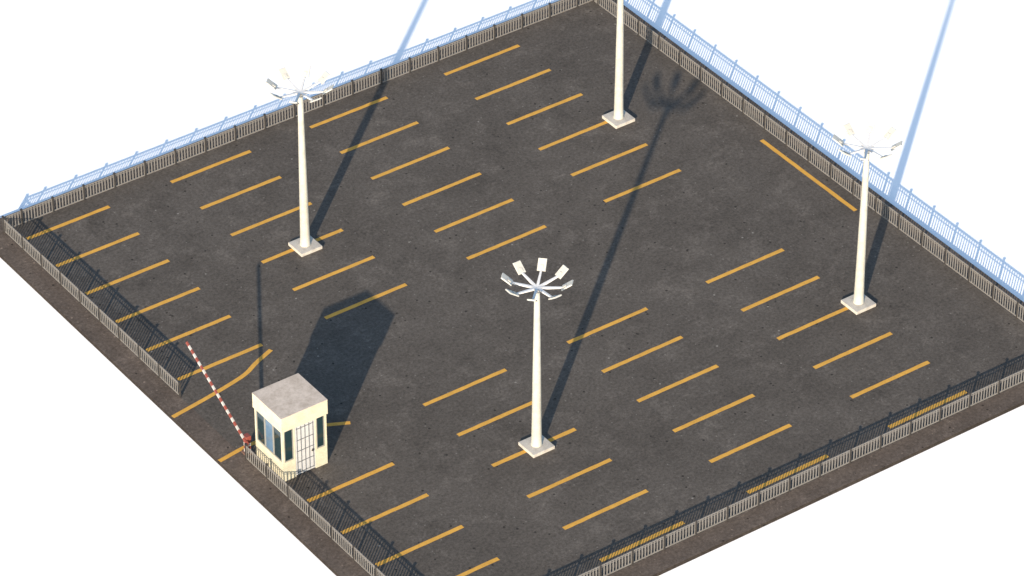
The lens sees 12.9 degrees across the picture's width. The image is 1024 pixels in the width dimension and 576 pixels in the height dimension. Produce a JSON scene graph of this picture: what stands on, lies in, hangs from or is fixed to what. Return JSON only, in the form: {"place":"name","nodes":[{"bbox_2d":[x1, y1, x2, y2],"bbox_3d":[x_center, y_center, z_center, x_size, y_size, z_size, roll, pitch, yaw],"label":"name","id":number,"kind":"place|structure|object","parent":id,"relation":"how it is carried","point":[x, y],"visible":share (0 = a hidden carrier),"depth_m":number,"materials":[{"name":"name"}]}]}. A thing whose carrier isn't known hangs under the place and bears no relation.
{"place":"outdoors","nodes":[
{"label":"outdoors","id":0,"kind":"place"},
{"bbox_2d":[0,0,1023,575],"bbox_3d":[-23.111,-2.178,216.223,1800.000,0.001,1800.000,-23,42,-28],"label":"ground","id":1,"kind":"structure","parent":0,"point":[108,466],"depth_m":221.76,"materials":[{"name":"white"}]},
{"bbox_2d":[0,0,1023,575],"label":"pavement","id":2,"kind":"structure","parent":0,"point":[326,550],"depth_m":205.58,"materials":[{"name":"brown concrete"}]},
{"bbox_2d":[3,217,180,396],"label":"slatted fence","id":3,"kind":"object","parent":2,"relation":"on","point":[100,312],"visible":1,"depth_m":210.87,"materials":[{"name":"grey metal"}]},
{"bbox_2d":[1,0,592,231],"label":"slatted fence","id":4,"kind":"object","parent":2,"relation":"on","point":[264,117],"visible":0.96,"depth_m":223.82,"materials":[{"name":"grey metal"}]},
{"bbox_2d":[244,443,384,575],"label":"slatted fence","id":5,"kind":"object","parent":2,"relation":"on","point":[290,489],"visible":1,"depth_m":198.84,"materials":[{"name":"grey metal"}]},
{"bbox_2d":[578,369,1023,575],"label":"slatted fence","id":6,"kind":"object","parent":2,"relation":"on","point":[758,493],"visible":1,"depth_m":200.82,"materials":[{"name":"grey metal"}]},
{"bbox_2d":[593,0,1023,321],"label":"slatted fence","id":7,"kind":"object","parent":2,"relation":"on","point":[899,215],"visible":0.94,"depth_m":220.59,"materials":[{"name":"grey metal"}]},
{"bbox_2d":[6,2,1023,575],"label":"asphalt","id":8,"kind":"structure","parent":0,"point":[450,316],"depth_m":212.00,"materials":[{"name":"black asphalt"}]},
{"bbox_2d":[26,206,109,239],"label":"parking line","id":9,"kind":"object","parent":8,"relation":"on","point":[67,222],"visible":1,"depth_m":217.17,"materials":[{"name":"yellow paint"}]},
{"bbox_2d":[56,232,139,266],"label":"parking line","id":10,"kind":"object","parent":8,"relation":"on","point":[98,249],"visible":1,"depth_m":215.40,"materials":[{"name":"yellow paint"}]},
{"bbox_2d":[85,259,169,294],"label":"parking line","id":11,"kind":"object","parent":8,"relation":"on","point":[127,276],"visible":1,"depth_m":213.62,"materials":[{"name":"yellow paint"}]},
{"bbox_2d":[115,287,199,322],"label":"parking line","id":12,"kind":"object","parent":8,"relation":"on","point":[157,304],"visible":1,"depth_m":211.88,"materials":[{"name":"yellow paint"}]},
{"bbox_2d":[146,315,230,350],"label":"parking line","id":13,"kind":"object","parent":8,"relation":"on","point":[187,333],"visible":1,"depth_m":210.07,"materials":[{"name":"yellow paint"}]},
{"bbox_2d":[170,150,250,182],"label":"parking line","id":14,"kind":"object","parent":8,"relation":"on","point":[210,166],"visible":1,"depth_m":220.94,"materials":[{"name":"yellow paint"}]},
{"bbox_2d":[186,341,251,455],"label":"barrier gate","id":15,"kind":"structure","parent":8,"relation":"on","point":[246,437],"depth_m":202.78,"materials":[{"name":"metal"}]},
{"bbox_2d":[177,343,262,380],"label":"parking line","id":16,"kind":"object","parent":8,"relation":"on","point":[220,361],"visible":0.98,"depth_m":208.35,"materials":[{"name":"yellow paint"}]},
{"bbox_2d":[172,349,272,417],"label":"entrance line","id":17,"kind":"object","parent":8,"relation":"on","point":[251,367],"visible":0.98,"depth_m":206.89,"materials":[{"name":"yellow paint"}]},
{"bbox_2d":[200,176,280,208],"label":"parking line","id":18,"kind":"object","parent":8,"relation":"on","point":[240,192],"visible":1,"depth_m":219.17,"materials":[{"name":"yellow paint"}]},
{"bbox_2d":[230,202,311,235],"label":"parking line","id":19,"kind":"object","parent":8,"relation":"on","point":[266,221],"visible":0.91,"depth_m":217.30,"materials":[{"name":"yellow paint"}]},
{"bbox_2d":[218,421,349,461],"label":"entrance line","id":20,"kind":"object","parent":8,"relation":"on","point":[234,452],"visible":0.48,"depth_m":203.24,"materials":[{"name":"yellow paint"}]},
{"bbox_2d":[252,373,327,480],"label":"guard booth","id":21,"kind":"object","parent":8,"relation":"on","point":[290,412],"visible":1,"depth_m":200.66,"materials":[{"name":"beige paint"}]},
{"bbox_2d":[256,410,264,445],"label":"window","id":22,"kind":"structure","parent":21,"relation":"in","point":[259,418],"depth_m":201.37,"materials":[{"name":"teal glass"}]},
{"bbox_2d":[264,418,273,453],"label":"window","id":23,"kind":"structure","parent":21,"relation":"in","point":[268,426],"depth_m":200.93,"materials":[{"name":"blue glass"}]},
{"bbox_2d":[273,426,281,461],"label":"window","id":24,"kind":"structure","parent":21,"relation":"in","point":[276,434],"depth_m":200.53,"materials":[{"name":"teal glass"}]},
{"bbox_2d":[284,429,293,461],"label":"window","id":25,"kind":"structure","parent":21,"relation":"in","point":[288,435],"depth_m":200.34,"materials":[{"name":"teal glass"}]},
{"bbox_2d":[295,420,315,474],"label":"door","id":26,"kind":"structure","parent":21,"relation":"in","point":[305,433],"depth_m":200.98,"materials":[{"name":"white paint"}]},
{"bbox_2d":[316,416,324,448],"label":"window","id":27,"kind":"structure","parent":21,"relation":"in","point":[320,432],"depth_m":201.12,"materials":[{"name":"teal glass"}]},
{"bbox_2d":[266,65,333,256],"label":"floodlight mast","id":28,"kind":"object","parent":8,"relation":"on","point":[305,243],"visible":1,"depth_m":212.09,"materials":[{"name":"white metal"}]},
{"bbox_2d":[261,229,342,263],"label":"parking line","id":29,"kind":"object","parent":8,"relation":"on","point":[292,250],"visible":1,"depth_m":215.33,"materials":[{"name":"yellow paint"}]},
{"bbox_2d":[293,256,374,290],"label":"parking line","id":30,"kind":"object","parent":8,"relation":"on","point":[333,273],"visible":1,"depth_m":213.84,"materials":[{"name":"yellow paint"}]},
{"bbox_2d":[309,96,387,127],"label":"parking line","id":31,"kind":"object","parent":8,"relation":"on","point":[348,112],"visible":1,"depth_m":224.69,"materials":[{"name":"yellow paint"}]},
{"bbox_2d":[307,462,394,501],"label":"parking line","id":32,"kind":"object","parent":8,"relation":"on","point":[350,482],"visible":1,"depth_m":201.23,"materials":[{"name":"yellow paint"}]},
{"bbox_2d":[324,283,406,318],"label":"parking line","id":33,"kind":"object","parent":8,"relation":"on","point":[365,301],"visible":1,"depth_m":212.06,"materials":[{"name":"yellow paint"}]},
{"bbox_2d":[340,121,418,153],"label":"parking line","id":34,"kind":"object","parent":8,"relation":"on","point":[377,138],"visible":1,"depth_m":222.93,"materials":[{"name":"yellow paint"}]},
{"bbox_2d":[341,493,428,533],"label":"parking line","id":35,"kind":"object","parent":8,"relation":"on","point":[369,520],"visible":1,"depth_m":199.48,"materials":[{"name":"yellow paint"}]},
{"bbox_2d":[370,147,449,179],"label":"parking line","id":36,"kind":"object","parent":8,"relation":"on","point":[409,163],"visible":1,"depth_m":221.13,"materials":[{"name":"yellow paint"}]},
{"bbox_2d":[375,525,463,565],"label":"parking line","id":37,"kind":"object","parent":8,"relation":"on","point":[426,542],"visible":1,"depth_m":197.71,"materials":[{"name":"yellow paint"}]},
{"bbox_2d":[402,172,481,205],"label":"parking line","id":38,"kind":"object","parent":8,"relation":"on","point":[440,189],"visible":1,"depth_m":219.37,"materials":[{"name":"yellow paint"}]},
{"bbox_2d":[423,368,506,405],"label":"parking line","id":39,"kind":"object","parent":8,"relation":"on","point":[464,387],"visible":1,"depth_m":206.77,"materials":[{"name":"yellow paint"}]},
{"bbox_2d":[434,198,513,232],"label":"parking line","id":40,"kind":"object","parent":8,"relation":"on","point":[473,215],"visible":1,"depth_m":217.62,"materials":[{"name":"yellow paint"}]},
{"bbox_2d":[457,557,499,575],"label":"parking line","id":41,"kind":"object","parent":8,"relation":"on","point":[482,565],"visible":1,"depth_m":196.57,"materials":[{"name":"yellow paint"}]},
{"bbox_2d":[443,44,519,74],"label":"parking line","id":42,"kind":"object","parent":8,"relation":"on","point":[483,59],"visible":1,"depth_m":228.50,"materials":[{"name":"yellow paint"}]},
{"bbox_2d":[457,401,531,435],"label":"parking line","id":43,"kind":"object","parent":8,"relation":"on","point":[495,418],"visible":0.91,"depth_m":204.93,"materials":[{"name":"yellow paint"}]},
{"bbox_2d":[466,225,545,259],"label":"parking line","id":44,"kind":"object","parent":8,"relation":"on","point":[504,243],"visible":1,"depth_m":215.84,"materials":[{"name":"yellow paint"}]},
{"bbox_2d":[475,69,550,99],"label":"parking line","id":45,"kind":"object","parent":8,"relation":"on","point":[512,84],"visible":1,"depth_m":226.69,"materials":[{"name":"yellow paint"}]},
{"bbox_2d":[491,428,575,466],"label":"parking line","id":46,"kind":"object","parent":8,"relation":"on","point":[524,451],"visible":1,"depth_m":202.94,"materials":[{"name":"yellow paint"}]},
{"bbox_2d":[501,258,573,457],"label":"floodlight mast","id":47,"kind":"object","parent":8,"relation":"on","point":[536,443],"visible":1,"depth_m":199.74,"materials":[{"name":"metal"}]},
{"bbox_2d":[506,93,582,124],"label":"parking line","id":48,"kind":"object","parent":8,"relation":"on","point":[544,109],"visible":1,"depth_m":224.90,"materials":[{"name":"yellow paint"}]},
{"bbox_2d":[527,458,611,497],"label":"parking line","id":49,"kind":"object","parent":8,"relation":"on","point":[568,478],"visible":1,"depth_m":201.45,"materials":[{"name":"yellow paint"}]},
{"bbox_2d":[538,121,607,150],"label":"parking line","id":50,"kind":"object","parent":8,"relation":"on","point":[571,136],"visible":1,"depth_m":223.07,"materials":[{"name":"yellow paint"}]},
{"bbox_2d":[562,489,647,529],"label":"parking line","id":51,"kind":"object","parent":8,"relation":"on","point":[570,525],"visible":1,"depth_m":199.70,"materials":[{"name":"yellow paint"}]},
{"bbox_2d":[566,307,647,343],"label":"parking line","id":52,"kind":"object","parent":8,"relation":"on","point":[606,326],"visible":1,"depth_m":210.52,"materials":[{"name":"yellow paint"}]},
{"bbox_2d":[571,143,647,175],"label":"parking line","id":53,"kind":"object","parent":8,"relation":"on","point":[609,159],"visible":1,"depth_m":221.40,"materials":[{"name":"yellow paint"}]},
{"bbox_2d":[602,0,634,128],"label":"floodlight mast","id":54,"kind":"object","parent":8,"relation":"on","point":[618,117],"visible":1,"depth_m":222.63,"materials":[{"name":"white metal"}]},
{"bbox_2d":[599,521,684,561],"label":"parking line","id":55,"kind":"object","parent":8,"relation":"on","point":[633,545],"visible":1,"depth_m":197.93,"materials":[{"name":"yellow paint"}]},
{"bbox_2d":[601,336,682,372],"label":"parking line","id":56,"kind":"object","parent":8,"relation":"on","point":[641,354],"visible":1,"depth_m":208.76,"materials":[{"name":"yellow paint"}]},
{"bbox_2d":[603,169,680,201],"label":"parking line","id":57,"kind":"object","parent":8,"relation":"on","point":[642,185],"visible":1,"depth_m":219.63,"materials":[{"name":"yellow paint"}]},
{"bbox_2d":[637,365,718,401],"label":"parking line","id":58,"kind":"object","parent":8,"relation":"on","point":[677,383],"visible":1,"depth_m":207.00,"materials":[{"name":"yellow paint"}]},
{"bbox_2d":[673,394,754,431],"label":"parking line","id":59,"kind":"object","parent":8,"relation":"on","point":[713,413],"visible":1,"depth_m":205.22,"materials":[{"name":"yellow paint"}]},
{"bbox_2d":[705,248,784,283],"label":"parking line","id":60,"kind":"object","parent":8,"relation":"on","point":[745,265],"visible":1,"depth_m":214.34,"materials":[{"name":"yellow paint"}]},
{"bbox_2d":[709,424,791,462],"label":"parking line","id":61,"kind":"object","parent":8,"relation":"on","point":[749,443],"visible":1,"depth_m":203.46,"materials":[{"name":"yellow paint"}]},
{"bbox_2d":[741,276,819,311],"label":"parking line","id":62,"kind":"object","parent":8,"relation":"on","point":[780,293],"visible":1,"depth_m":212.56,"materials":[{"name":"yellow paint"}]},
{"bbox_2d":[746,455,828,493],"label":"parking line","id":63,"kind":"object","parent":8,"relation":"on","point":[810,463],"visible":1,"depth_m":201.67,"materials":[{"name":"yellow paint"}]},
{"bbox_2d":[760,139,856,210],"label":"parking line","id":64,"kind":"object","parent":8,"relation":"on","point":[815,180],"visible":1,"depth_m":220.30,"materials":[{"name":"yellow paint"}]},
{"bbox_2d":[777,307,847,339],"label":"parking line","id":65,"kind":"object","parent":8,"relation":"on","point":[812,323],"visible":1,"depth_m":210.67,"materials":[{"name":"yellow paint"}]},
{"bbox_2d":[813,332,891,368],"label":"parking line","id":66,"kind":"object","parent":8,"relation":"on","point":[853,350],"visible":1,"depth_m":209.00,"materials":[{"name":"yellow paint"}]},
{"bbox_2d":[833,120,902,314],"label":"floodlight mast","id":67,"kind":"object","parent":8,"relation":"on","point":[858,301],"visible":1,"depth_m":208.41,"materials":[{"name":"white metal"}]},
{"bbox_2d":[850,361,929,397],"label":"parking line","id":68,"kind":"object","parent":8,"relation":"on","point":[890,379],"visible":1,"depth_m":207.24,"materials":[{"name":"yellow paint"}]},
{"bbox_2d":[888,390,966,427],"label":"parking line","id":69,"kind":"object","parent":8,"relation":"on","point":[918,413],"visible":1,"depth_m":205.45,"materials":[{"name":"yellow paint"}]}
]}

